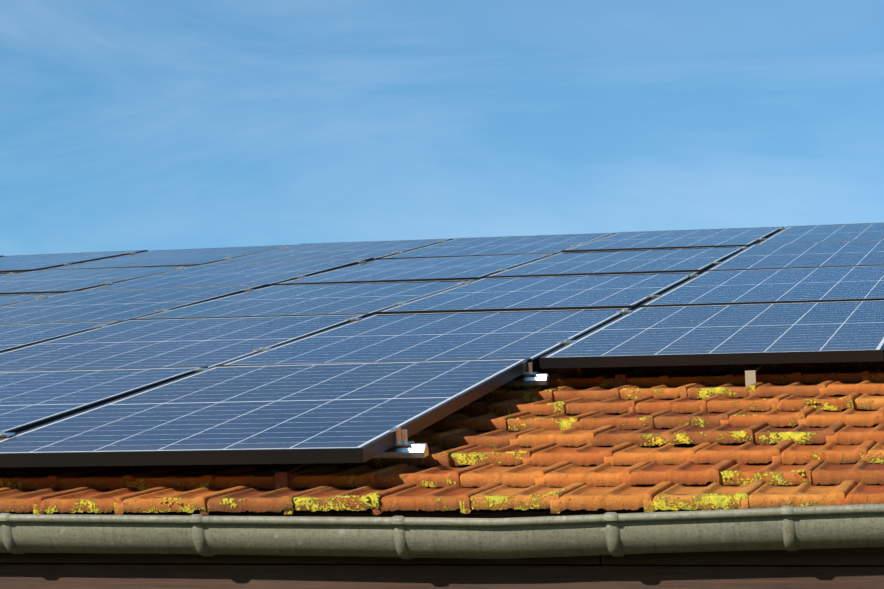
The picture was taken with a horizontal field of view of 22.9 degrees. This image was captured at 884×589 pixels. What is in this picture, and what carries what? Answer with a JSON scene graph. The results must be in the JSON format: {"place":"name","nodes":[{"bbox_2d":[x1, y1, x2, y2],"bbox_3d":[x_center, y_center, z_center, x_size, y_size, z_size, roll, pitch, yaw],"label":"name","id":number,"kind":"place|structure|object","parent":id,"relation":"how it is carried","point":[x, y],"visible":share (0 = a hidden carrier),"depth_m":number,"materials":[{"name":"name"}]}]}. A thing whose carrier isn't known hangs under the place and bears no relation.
{"place":"outdoors","nodes":[
{"label":"outdoors","id":0,"kind":"place"},
{"bbox_2d":[0,0,883,255],"label":"sky","id":1,"kind":"structure","parent":0,"point":[126,125],"materials":[{"name":"blue"}]},
{"label":"ground","id":2,"kind":"structure","parent":0,"visible":0},
{"bbox_2d":[0,493,883,588],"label":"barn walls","id":3,"kind":"structure","parent":2,"relation":"on","point":[199,571],"depth_m":4.63,"materials":[{"name":"brown wood"}]},
{"bbox_2d":[0,369,883,553],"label":"roof deck","id":4,"kind":"structure","parent":3,"relation":"on","point":[497,513],"depth_m":4.62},
{"bbox_2d":[275,364,763,489],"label":"roof hooks","id":5,"kind":"object","parent":4,"relation":"attached to","point":[281,479],"depth_m":6.30,"materials":[{"name":"silver metal"}]},
{"bbox_3d":[5.144,2.225,16.398,20.300,0.100,9.120,-2,-35,15],"label":"roof","id":6,"kind":"object","parent":3,"relation":"on","visible":0},
{"bbox_2d":[0,227,784,457],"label":"mounting rails","id":7,"kind":"object","parent":6,"relation":"attached to","point":[403,447],"visible":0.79,"depth_m":6.33,"materials":[{"name":"metal"}]},
{"bbox_2d":[0,222,883,466],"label":"solar array","id":8,"kind":"object","parent":6,"relation":"on","point":[322,380],"visible":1,"depth_m":7.65,"materials":[{"name":"blue"}]},
{"bbox_2d":[0,361,883,514],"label":"roof tiles","id":9,"kind":"object","parent":6,"relation":"on","point":[553,455],"visible":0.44,"depth_m":5.12,"materials":[{"name":"ceramic"}]},
{"bbox_2d":[0,504,883,558],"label":"gutter","id":10,"kind":"object","parent":6,"relation":"attached to","point":[787,528],"visible":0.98,"depth_m":4.52,"materials":[{"name":"metal"}]},
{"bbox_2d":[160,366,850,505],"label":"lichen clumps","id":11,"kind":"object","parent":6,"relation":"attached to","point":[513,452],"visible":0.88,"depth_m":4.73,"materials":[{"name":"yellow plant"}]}
]}

